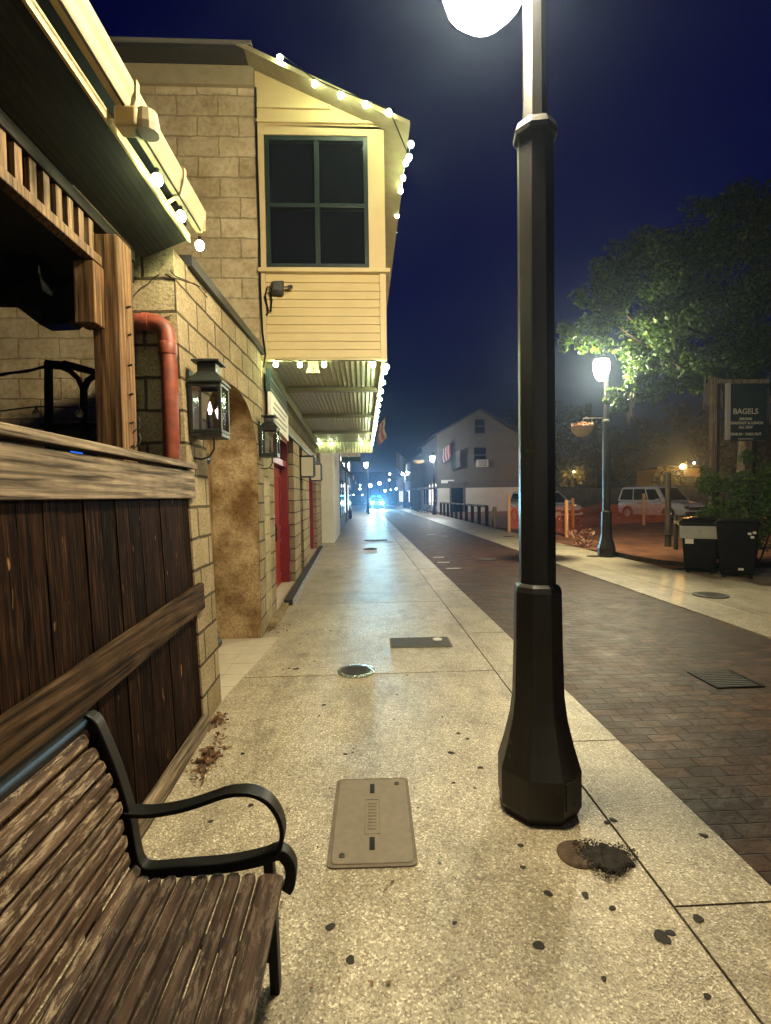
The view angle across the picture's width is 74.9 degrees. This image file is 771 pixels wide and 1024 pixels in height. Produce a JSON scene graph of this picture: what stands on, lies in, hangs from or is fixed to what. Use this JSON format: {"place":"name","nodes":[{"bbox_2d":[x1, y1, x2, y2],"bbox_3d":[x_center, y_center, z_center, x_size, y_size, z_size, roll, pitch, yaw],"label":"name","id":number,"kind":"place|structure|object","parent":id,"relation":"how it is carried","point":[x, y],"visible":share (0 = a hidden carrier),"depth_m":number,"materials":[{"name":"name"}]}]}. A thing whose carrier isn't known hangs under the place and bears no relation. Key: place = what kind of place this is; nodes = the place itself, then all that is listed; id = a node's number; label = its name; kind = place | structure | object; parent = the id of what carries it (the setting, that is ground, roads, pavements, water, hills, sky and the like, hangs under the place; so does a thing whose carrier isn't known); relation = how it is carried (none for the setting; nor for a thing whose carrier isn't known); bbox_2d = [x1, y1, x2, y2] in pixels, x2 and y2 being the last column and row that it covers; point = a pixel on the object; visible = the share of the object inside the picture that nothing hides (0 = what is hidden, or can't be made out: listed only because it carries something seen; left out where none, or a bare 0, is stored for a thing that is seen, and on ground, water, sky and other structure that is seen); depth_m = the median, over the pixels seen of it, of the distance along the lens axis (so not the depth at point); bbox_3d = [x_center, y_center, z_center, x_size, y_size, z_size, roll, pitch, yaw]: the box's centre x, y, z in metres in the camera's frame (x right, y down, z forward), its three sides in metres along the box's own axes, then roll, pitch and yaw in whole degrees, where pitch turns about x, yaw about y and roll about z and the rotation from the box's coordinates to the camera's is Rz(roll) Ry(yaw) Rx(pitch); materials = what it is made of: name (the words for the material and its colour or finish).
{"place":"outdoors","nodes":[
{"label":"outdoors","id":0,"kind":"place"},
{"bbox_2d":[353,503,395,504],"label":"ground","id":1,"kind":"structure","parent":0,"point":[366,504],"depth_m":104.24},
{"bbox_2d":[395,475,403,505],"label":"shop building","id":2,"kind":"structure","parent":1,"relation":"on","point":[399,487],"depth_m":84.52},
{"bbox_2d":[510,417,560,472],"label":"background tree","id":3,"kind":"object","parent":1,"relation":"on","point":[556,466],"visible":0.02,"depth_m":61.34,"materials":[{"name":"green plant"}]},
{"bbox_2d":[503,398,593,475],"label":"background tree","id":4,"kind":"object","parent":1,"relation":"on","point":[556,454],"visible":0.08,"depth_m":78.14,"materials":[{"name":"green plant"}]},
{"bbox_2d":[555,400,611,482],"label":"background tree","id":5,"kind":"object","parent":1,"relation":"on","point":[576,415],"visible":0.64,"depth_m":65.13,"materials":[{"name":"green plant"}]},
{"bbox_2d":[567,436,644,486],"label":"background tree","id":6,"kind":"object","parent":1,"relation":"on","point":[615,473],"visible":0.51,"depth_m":69.08,"materials":[{"name":"green plant"}]},
{"bbox_2d":[566,413,670,486],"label":"background tree","id":7,"kind":"object","parent":1,"relation":"on","point":[660,437],"visible":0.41,"depth_m":73.37,"materials":[{"name":"green plant"}]},
{"bbox_2d":[635,465,702,485],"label":"ochre building","id":8,"kind":"structure","parent":1,"relation":"on","point":[645,477],"depth_m":55.47,"materials":[{"name":"paint"}]},
{"bbox_2d":[680,476,694,484],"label":"window","id":9,"kind":"structure","parent":8,"relation":"in","point":[690,480],"depth_m":55.42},
{"bbox_2d":[659,401,737,484],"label":"background tree","id":10,"kind":"object","parent":1,"relation":"on","point":[691,435],"visible":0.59,"depth_m":67.22,"materials":[{"name":"green plant"}]},
{"bbox_2d":[721,408,770,473],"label":"background tree","id":11,"kind":"object","parent":1,"relation":"on","point":[766,454],"visible":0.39,"depth_m":64.11,"materials":[{"name":"green plant"}]},
{"bbox_2d":[29,505,770,1023],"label":"sidewalk","id":12,"kind":"structure","parent":0,"point":[517,921],"depth_m":2.22,"materials":[{"name":"concrete"}]},
{"bbox_2d":[39,423,96,451],"bbox_3d":[-2.661,0.304,4.873,0.992,2.265,0.450,-1,2,-3],"label":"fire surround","id":13,"kind":"object","parent":12,"relation":"on","point":[70,429],"visible":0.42,"depth_m":4.65,"materials":[{"name":"black metal"}]},
{"bbox_2d":[44,360,94,449],"bbox_3d":[-2.693,-0.887,4.460,0.630,0.905,0.050,-1,2,-3],"label":"iron trellis","id":14,"kind":"object","parent":13,"relation":"attached to","point":[69,368],"visible":0.71,"depth_m":4.43,"materials":[{"name":"metal"}]},
{"bbox_2d":[0,360,94,376],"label":"overhead cable","id":15,"kind":"object","parent":14,"relation":"attached to","point":[26,370],"visible":0.86,"depth_m":4.38,"materials":[{"name":"black metal"}]},
{"bbox_2d":[70,437,96,455],"bbox_3d":[-2.546,-0.511,4.344,0.325,0.261,0.046,-1,2,-3],"label":"screen","id":16,"kind":"object","parent":14,"relation":"attached to","point":[93,439],"visible":0.07,"depth_m":4.32,"materials":[{"name":"blue plastic"}]},
{"bbox_2d":[7,234,140,462],"bbox_3d":[-1.685,-0.002,2.774,0.619,2.980,0.290,-1,2,-3],"label":"porch post","id":17,"kind":"object","parent":12,"relation":"on","point":[96,298],"visible":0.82,"depth_m":2.71,"materials":[{"name":"brown wood"}]},
{"bbox_2d":[0,0,205,307],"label":"porch roof","id":18,"kind":"structure","parent":17,"relation":"on","point":[60,135],"depth_m":2.24,"materials":[{"name":"brown wood"}]},
{"bbox_2d":[58,0,200,242],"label":"string lights","id":19,"kind":"object","parent":18,"relation":"hanging from","point":[114,90],"visible":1,"depth_m":2.12,"materials":[{"name":"white metal"}]},
{"bbox_2d":[114,105,160,141],"bbox_3d":[-1.089,-1.725,2.229,0.175,0.100,0.115,-1,2,-3],"label":"flood light","id":20,"kind":"object","parent":18,"relation":"attached to","point":[141,122],"visible":1,"depth_m":2.19,"materials":[{"name":"beige paint"}]},
{"bbox_2d":[0,422,209,883],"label":"wooden fence","id":21,"kind":"object","parent":12,"relation":"on","point":[102,601],"visible":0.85,"depth_m":2.12,"materials":[{"name":"brown wood"}]},
{"bbox_2d":[0,709,297,1023],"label":"park bench","id":22,"kind":"object","parent":12,"relation":"on","point":[59,883],"visible":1,"depth_m":1.27,"materials":[{"name":"brown wood"}]},
{"bbox_2d":[132,248,266,717],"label":"arched wall","id":23,"kind":"structure","parent":12,"relation":"on","point":[226,514],"depth_m":4.15,"materials":[{"name":"brick"}]},
{"bbox_2d":[0,405,95,417],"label":"patio string lights","id":24,"kind":"object","parent":23,"relation":"attached to","point":[36,413],"visible":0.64,"depth_m":4.05,"materials":[{"name":"black metal"}]},
{"bbox_2d":[87,312,180,469],"bbox_3d":[-1.609,0.070,3.280,0.561,2.702,0.114,-1,2,-3],"label":"downspout","id":25,"kind":"object","parent":23,"relation":"attached to","point":[162,327],"visible":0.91,"depth_m":3.22,"materials":[{"name":"metal"}]},
{"bbox_2d":[133,270,207,349],"bbox_3d":[-1.551,-1.331,3.303,0.763,0.607,0.008,-1,2,-3],"label":"dry vine","id":26,"kind":"object","parent":23,"relation":"attached to","point":[184,280],"visible":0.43,"depth_m":3.30,"materials":[{"name":"brown plant"}]},
{"bbox_2d":[186,358,230,459],"bbox_3d":[-1.227,-0.709,3.509,0.252,0.693,0.232,-1,2,-3],"label":"wall lantern","id":27,"kind":"object","parent":23,"relation":"attached to","point":[206,377],"depth_m":3.43,"materials":[{"name":"metal"}]},
{"bbox_2d":[258,415,279,468],"bbox_3d":[-1.301,-0.784,5.666,0.221,0.606,0.203,-1,2,-3],"label":"wall lantern","id":28,"kind":"object","parent":23,"relation":"attached to","point":[268,424],"depth_m":5.59,"materials":[{"name":"metal"}]},
{"bbox_2d":[0,37,409,626],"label":"stone building","id":29,"kind":"structure","parent":12,"relation":"on","point":[331,161],"depth_m":5.81,"materials":[{"name":"beige stone"}]},
{"bbox_2d":[255,87,266,367],"bbox_3d":[-1.425,-3.235,5.749,0.070,3.152,0.028,0,2,12],"label":"wall cable","id":30,"kind":"object","parent":29,"relation":"attached to","point":[259,227],"depth_m":5.75,"materials":[{"name":"black metal"}]},
{"bbox_2d":[265,368,288,441],"bbox_3d":[-1.418,-1.359,6.670,0.062,0.680,1.572,-1,2,-4],"label":"sign","id":31,"kind":"object","parent":29,"relation":"attached to","point":[277,403],"visible":0.93,"depth_m":6.40,"materials":[{"name":"white paint"}]},
{"bbox_2d":[264,281,292,315],"bbox_3d":[-1.224,-2.444,5.739,0.340,0.381,0.120,-1,2,-3],"label":"security camera","id":32,"kind":"object","parent":29,"relation":"attached to","point":[277,287],"visible":1,"depth_m":5.72,"materials":[{"name":"metal"}]},
{"bbox_2d":[274,466,282,588],"bbox_3d":[-1.792,0.250,8.351,0.127,2.010,1.072,-1,2,-4],"label":"door leaf","id":33,"kind":"structure","parent":29,"relation":"in","point":[277,481],"depth_m":8.54,"materials":[{"name":"red paint"}]},
{"bbox_2d":[299,455,315,477],"bbox_3d":[-1.580,-0.920,10.246,0.300,0.435,0.300,-1,2,-3],"label":"box wall light","id":34,"kind":"object","parent":29,"relation":"attached to","point":[307,467],"visible":1,"depth_m":10.12,"materials":[{"name":"metal"}]},
{"bbox_2d":[306,361,319,374],"bbox_3d":[-0.858,-1.712,5.978,0.170,0.153,0.120,-1,2,-3],"label":"flood light","id":35,"kind":"object","parent":29,"relation":"attached to","point":[313,367],"visible":1,"depth_m":5.96,"materials":[{"name":"beige paint"}]},
{"bbox_2d":[310,463,322,480],"bbox_3d":[-1.742,-0.993,12.661,0.300,0.435,0.300,-1,2,-3],"label":"box wall light","id":36,"kind":"object","parent":29,"relation":"attached to","point":[318,466],"visible":0.72,"depth_m":12.53,"materials":[{"name":"metal"}]},
{"bbox_2d":[264,135,368,267],"bbox_3d":[-0.792,-3.576,5.838,1.184,1.496,0.059,-1,2,-3],"label":"bay window","id":37,"kind":"structure","parent":29,"relation":"in","point":[316,187],"depth_m":5.85,"materials":[{"name":"black glass"}]},
{"bbox_2d":[275,359,387,441],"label":"string lights","id":38,"kind":"object","parent":29,"relation":"attached to","point":[348,360],"visible":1,"depth_m":5.87,"materials":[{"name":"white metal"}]},
{"bbox_2d":[279,52,411,189],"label":"string lights","id":39,"kind":"object","parent":29,"relation":"attached to","point":[340,90],"visible":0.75,"depth_m":5.50,"materials":[{"name":"white metal"}]},
{"bbox_2d":[375,417,386,444],"bbox_3d":[-0.219,-3.013,18.827,0.541,1.018,0.086,0,2,21],"label":"flag","id":40,"kind":"object","parent":29,"relation":"attached to","point":[381,425],"visible":0.97,"depth_m":18.79,"materials":[{"name":"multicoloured fabric"}]},
{"bbox_2d":[185,728,232,784],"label":"leaf litter","id":41,"kind":"object","parent":12,"relation":"on","point":[204,758],"visible":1,"depth_m":2.99,"materials":[{"name":"brown plant"}]},
{"bbox_2d":[208,711,228,734],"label":"leaf litter","id":42,"kind":"object","parent":12,"relation":"on","point":[215,718],"visible":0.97,"depth_m":3.47,"materials":[{"name":"brown plant"}]},
{"bbox_2d":[218,637,278,700],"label":"tile floor","id":43,"kind":"structure","parent":12,"relation":"on","point":[251,654],"depth_m":4.91,"materials":[{"name":"tile"}]},
{"bbox_2d":[266,623,289,636],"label":"leaf litter","id":44,"kind":"object","parent":12,"relation":"on","point":[274,628],"visible":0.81,"depth_m":5.87,"materials":[{"name":"brown plant"}]},
{"bbox_2d":[269,546,323,626],"bbox_3d":[-1.621,1.198,10.606,0.158,0.090,9.154,-1,2,-4],"label":"door step","id":45,"kind":"object","parent":12,"relation":"on","point":[291,597],"depth_m":8.09,"materials":[{"name":"concrete"}]},
{"bbox_2d":[320,453,339,542],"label":"white building","id":46,"kind":"structure","parent":12,"relation":"on","point":[330,496],"depth_m":17.01,"materials":[{"name":"paint"}]},
{"bbox_2d":[340,453,359,461],"bbox_3d":[-1.354,-2.128,17.894,0.919,0.678,0.054,-1,2,-3],"label":"hanging sign","id":47,"kind":"object","parent":46,"relation":"attached to","point":[350,457],"visible":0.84,"depth_m":17.89,"materials":[{"name":"black metal"}]},
{"bbox_2d":[339,453,345,530],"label":"shop building","id":48,"kind":"structure","parent":12,"relation":"on","point":[342,497],"depth_m":24.76,"materials":[{"name":"paint"}]},
{"bbox_2d":[339,478,341,517],"bbox_3d":[-2.041,-0.640,23.023,0.068,1.760,1.160,-1,2,-3],"label":"window","id":49,"kind":"structure","parent":48,"relation":"in","point":[340,480],"depth_m":22.47,"materials":[{"name":"white glass"}]},
{"bbox_2d":[342,480,343,515],"bbox_3d":[-2.143,-0.710,25.320,0.068,1.760,1.160,-1,2,-3],"label":"window","id":50,"kind":"structure","parent":48,"relation":"in","point":[342,480],"depth_m":24.77,"materials":[{"name":"white glass"}]},
{"bbox_2d":[344,482,345,513],"bbox_3d":[-2.245,-0.781,27.616,0.068,1.760,1.160,-1,2,-3],"label":"window","id":51,"kind":"structure","parent":48,"relation":"in","point":[344,482],"depth_m":27.07,"materials":[{"name":"white"}]},
{"bbox_2d":[345,462,349,522],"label":"shop building","id":52,"kind":"structure","parent":12,"relation":"on","point":[347,484],"depth_m":31.14,"materials":[{"name":"grey paint"}]},
{"bbox_2d":[337,664,374,678],"bbox_3d":[-0.258,1.423,4.463,0.336,0.044,0.336,-1,2,-3],"label":"manhole cover","id":53,"kind":"object","parent":12,"relation":"on","point":[354,671],"visible":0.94,"depth_m":4.43,"materials":[{"name":"metal"}]},
{"bbox_2d":[241,616,476,989],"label":"fallen leaves","id":54,"kind":"object","parent":12,"relation":"on","point":[389,981],"visible":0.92,"depth_m":1.92,"materials":[{"name":"plant"}]},
{"bbox_2d":[364,460,368,512],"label":"street lamp","id":55,"kind":"object","parent":12,"relation":"on","point":[367,487],"visible":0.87,"depth_m":47.86,"materials":[{"name":"brown metal"}]},
{"bbox_2d":[327,778,417,869],"bbox_3d":[-0.064,1.479,2.431,0.385,0.034,0.660,-1,2,-1],"label":"utility cover","id":56,"kind":"object","parent":12,"relation":"on","point":[372,824],"visible":0.98,"depth_m":2.35,"materials":[{"name":"beige plastic"}]},
{"bbox_2d":[364,539,386,540],"bbox_3d":[-0.344,1.004,17.819,0.800,0.030,0.500,-1,2,-3],"label":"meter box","id":57,"kind":"object","parent":12,"relation":"on","point":[376,540],"visible":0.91,"depth_m":17.65,"materials":[{"name":"metal"}]},
{"bbox_2d":[390,637,452,647],"bbox_3d":[0.367,1.379,5.322,0.640,0.040,0.360,-1,2,-1],"label":"utility cover","id":58,"kind":"object","parent":12,"relation":"on","point":[417,642],"visible":0.96,"depth_m":5.29,"materials":[{"name":"metal"}]},
{"bbox_2d":[498,0,581,826],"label":"street lamp","id":59,"kind":"object","parent":12,"relation":"on","point":[539,776],"visible":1,"depth_m":2.39,"materials":[{"name":"brown metal"}]},
{"bbox_2d":[566,775,580,811],"bbox_3d":[0.882,1.324,2.373,0.124,0.130,0.016,-2,2,-39],"label":"access door","id":60,"kind":"structure","parent":59,"relation":"in","point":[573,792],"depth_m":2.36,"materials":[{"name":"brown metal"}]},
{"bbox_2d":[557,837,637,878],"bbox_3d":[0.911,1.469,2.130,0.340,0.044,0.242,-1,2,-3],"label":"pavement plug","id":61,"kind":"object","parent":12,"relation":"on","point":[607,859],"visible":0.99,"depth_m":2.13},
{"bbox_2d":[89,0,770,486],"label":"sky","id":62,"kind":"structure","parent":0,"point":[654,105],"materials":[{"name":"blue"}]},
{"bbox_2d":[373,504,770,885],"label":"road","id":63,"kind":"structure","parent":0,"point":[700,749],"depth_m":4.28,"materials":[{"name":"brick"}]},
{"bbox_2d":[369,497,384,508],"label":"oncoming car","id":64,"kind":"object","parent":63,"relation":"on","point":[376,501],"visible":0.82,"depth_m":64.15,"materials":[{"name":"white metal"}]},
{"bbox_2d":[351,472,403,502],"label":"shop building","id":65,"kind":"structure","parent":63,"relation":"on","point":[375,478],"depth_m":117.86,"materials":[{"name":"blue"}]},
{"bbox_2d":[687,670,764,688],"bbox_3d":[2.821,1.395,4.193,0.395,0.019,0.370,-1,2,-3],"label":"drain grate","id":66,"kind":"object","parent":63,"relation":"on","point":[722,679],"visible":1,"depth_m":4.18,"materials":[{"name":"metal"}]},
{"bbox_2d":[389,505,770,638],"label":"opposite sidewalk","id":67,"kind":"structure","parent":0,"point":[746,605],"depth_m":8.77,"materials":[{"name":"concrete"}]},
{"bbox_2d":[403,482,405,507],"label":"street lamp","id":68,"kind":"object","parent":67,"relation":"on","point":[404,505],"visible":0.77,"depth_m":66.06,"materials":[{"name":"brown metal"}]},
{"bbox_2d":[404,452,421,508],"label":"house","id":69,"kind":"structure","parent":67,"relation":"on","point":[413,478],"depth_m":59.17,"materials":[{"name":"grey paint"}]},
{"bbox_2d":[396,452,406,474],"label":"flag","id":70,"kind":"object","parent":69,"relation":"attached to","point":[401,465],"visible":1,"depth_m":59.55,"materials":[{"name":"blue fabric"}]},
{"bbox_2d":[430,452,436,514],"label":"street lamp","id":71,"kind":"object","parent":67,"relation":"on","point":[434,511],"visible":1,"depth_m":40.87,"materials":[{"name":"brown metal"}]},
{"bbox_2d":[413,458,437,463],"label":"hanging basket","id":72,"kind":"object","parent":71,"relation":"hanging from","point":[418,461],"visible":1,"depth_m":43.31,"materials":[{"name":"metal"}]},
{"bbox_2d":[440,502,488,525],"bbox_3d":[4.750,-0.037,32.755,0.190,1.090,15.505,-1,2,-2],"label":"rail fence","id":73,"kind":"object","parent":67,"relation":"on","point":[478,506],"visible":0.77,"depth_m":30.13,"materials":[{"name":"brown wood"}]},
{"bbox_2d":[491,507,496,527],"bbox_3d":[5.093,0.245,23.625,0.213,0.990,0.217,3,2,-3],"label":"wooden post","id":74,"kind":"object","parent":67,"relation":"on","point":[493,520],"visible":1,"depth_m":23.54,"materials":[{"name":"brown wood"}]},
{"bbox_2d":[507,494,510,531],"bbox_3d":[5.047,0.084,20.586,0.100,1.600,0.080,-1,2,-3],"label":"barrier stake","id":75,"kind":"object","parent":67,"relation":"on","point":[508,512],"visible":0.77,"depth_m":20.55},
{"bbox_2d":[567,528,599,546],"bbox_3d":[5.821,0.766,14.597,1.046,0.623,0.523,0,2,18],"label":"red bush","id":76,"kind":"object","parent":67,"relation":"on","point":[585,542],"visible":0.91,"depth_m":14.62,"materials":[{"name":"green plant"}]},
{"bbox_2d":[582,346,615,556],"bbox_3d":[5.146,-1.446,12.194,0.809,5.080,0.397,-1,2,-3],"label":"street lamp","id":77,"kind":"object","parent":67,"relation":"on","point":[606,547],"visible":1,"depth_m":12.14,"materials":[{"name":"brown metal"}]},
{"bbox_2d":[570,421,593,436],"bbox_3d":[4.744,-2.011,12.159,0.559,0.404,0.550,-1,2,-3],"label":"hanging basket","id":78,"kind":"object","parent":77,"relation":"hanging from","point":[583,429],"visible":1,"depth_m":12.00,"materials":[{"name":"wicker"}]},
{"bbox_2d":[555,174,770,549],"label":"oak tree","id":79,"kind":"object","parent":67,"relation":"on","point":[669,315],"visible":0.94,"depth_m":12.47,"materials":[{"name":"green plant"}]},
{"bbox_2d":[679,517,717,573],"bbox_3d":[6.128,0.625,9.824,0.690,1.060,0.690,0,2,32],"label":"trash bin","id":80,"kind":"object","parent":67,"relation":"on","point":[698,535],"visible":0.81,"depth_m":9.58,"materials":[{"name":"black plastic"}]},
{"bbox_2d":[692,592,728,598],"bbox_3d":[4.857,1.253,7.527,0.470,0.044,0.470,-1,2,-3],"label":"manhole cover","id":81,"kind":"object","parent":67,"relation":"on","point":[714,595],"visible":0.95,"depth_m":7.47,"materials":[{"name":"metal"}]},
{"bbox_2d":[714,518,760,578],"bbox_3d":[6.413,0.640,9.198,0.690,1.060,0.690,0,2,34],"label":"trash bin","id":82,"kind":"object","parent":67,"relation":"on","point":[737,538],"visible":0.99,"depth_m":8.96,"materials":[{"name":"black plastic"}]},
{"bbox_2d":[428,511,770,568],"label":"dirt lot","id":83,"kind":"structure","parent":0,"point":[641,540],"depth_m":16.59,"materials":[{"name":"soil"}]},
{"bbox_2d":[410,408,518,512],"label":"gabled building","id":84,"kind":"structure","parent":83,"relation":"on","point":[478,434],"depth_m":45.83,"materials":[{"name":"grey paint"}]},
{"bbox_2d":[441,444,450,463],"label":"flag","id":85,"kind":"object","parent":84,"relation":"attached to","point":[446,454],"visible":1,"depth_m":44.89,"materials":[{"name":"multicoloured fabric"}]},
{"bbox_2d":[452,450,460,469],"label":"flag","id":86,"kind":"object","parent":84,"relation":"attached to","point":[455,460],"visible":0.95,"depth_m":44.95,"materials":[{"name":"grey fabric"}]},
{"bbox_2d":[451,488,462,511],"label":"door","id":87,"kind":"structure","parent":84,"relation":"in","point":[456,493],"depth_m":45.92,"materials":[{"name":"blue glass"}]},
{"bbox_2d":[472,446,486,463],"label":"window","id":88,"kind":"structure","parent":84,"relation":"in","point":[479,453],"depth_m":45.77,"materials":[{"name":"grey glass"}]},
{"bbox_2d":[473,418,486,434],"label":"window","id":89,"kind":"structure","parent":84,"relation":"in","point":[479,423],"depth_m":45.68,"materials":[{"name":"grey glass"}]},
{"bbox_2d":[476,460,487,466],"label":"air conditioner","id":90,"kind":"object","parent":84,"relation":"attached to","point":[481,463],"visible":1,"depth_m":45.27,"materials":[{"name":"metal"}]},
{"bbox_2d":[510,491,580,507],"bbox_3d":[8.383,-0.265,26.684,2.180,1.720,4.760,-1,2,-14],"label":"parked car","id":91,"kind":"object","parent":83,"relation":"on","point":[560,499],"visible":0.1,"depth_m":26.31,"materials":[{"name":"white paint"}]},
{"bbox_2d":[564,500,567,537],"bbox_3d":[6.263,0.275,17.435,0.100,1.380,0.080,-1,2,-3],"label":"barrier stake","id":92,"kind":"object","parent":83,"relation":"on","point":[566,517],"visible":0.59,"depth_m":17.39,"materials":[{"name":"wood"}]},
{"bbox_2d":[556,464,587,486],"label":"background tree","id":93,"kind":"object","parent":83,"relation":"on","point":[563,477],"visible":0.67,"depth_m":44.28,"materials":[{"name":"green plant"}]},
{"bbox_2d":[510,501,664,533],"bbox_3d":[8.741,0.101,21.994,9.169,1.030,3.178,-2,2,-41],"label":"barrier","id":94,"kind":"object","parent":83,"relation":"on","point":[580,518],"visible":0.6,"depth_m":22.25,"materials":[{"name":"orange"}]},
{"bbox_2d":[642,494,644,524],"bbox_3d":[11.993,-0.079,23.383,0.100,1.550,0.080,-1,2,-3],"label":"barrier stake","id":95,"kind":"object","parent":83,"relation":"on","point":[643,509],"visible":0.77,"depth_m":23.35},
{"bbox_2d":[618,486,706,520],"bbox_3d":[15.649,-0.524,28.703,2.180,1.900,4.760,-1,2,-17],"label":"parked car","id":96,"kind":"object","parent":83,"relation":"on","point":[681,503],"visible":0.35,"depth_m":27.98,"materials":[{"name":"white paint"}]},
{"bbox_2d":[650,466,684,485],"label":"background tree","id":97,"kind":"object","parent":83,"relation":"on","point":[659,480],"visible":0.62,"depth_m":49.19,"materials":[{"name":"green plant"}]},
{"bbox_2d":[663,472,672,546],"bbox_3d":[7.813,-0.048,13.930,0.240,2.100,0.228,-1,2,-3],"label":"thin post","id":98,"kind":"object","parent":83,"relation":"on","point":[667,534],"visible":0.89,"depth_m":13.87,"materials":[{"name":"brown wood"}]},
{"bbox_2d":[673,513,705,549],"bbox_3d":[8.079,0.525,13.243,1.020,0.990,0.155,-1,2,-3],"label":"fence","id":99,"kind":"object","parent":83,"relation":"on","point":[676,524],"visible":0.29,"depth_m":13.22,"materials":[{"name":"brown wood"}]},
{"bbox_2d":[615,552,770,568],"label":"bed edging","id":100,"kind":"object","parent":83,"relation":"on","point":[676,563],"visible":0.47,"depth_m":10.78,"materials":[{"name":"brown wood"}]},
{"bbox_2d":[693,449,770,561],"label":"leafy shrub","id":101,"kind":"object","parent":83,"relation":"on","point":[741,484],"visible":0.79,"depth_m":10.56,"materials":[{"name":"green plant"}]},
{"bbox_2d":[708,377,768,558],"bbox_3d":[7.954,-0.969,11.306,1.314,4.100,0.190,-1,2,-3],"label":"hanging sign","id":102,"kind":"object","parent":83,"relation":"on","point":[746,411],"visible":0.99,"depth_m":11.21,"materials":[{"name":"grey wood"}]},
{"bbox_2d":[556,485,769,510],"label":"wall","id":103,"kind":"structure","parent":0,"point":[586,496],"depth_m":37.73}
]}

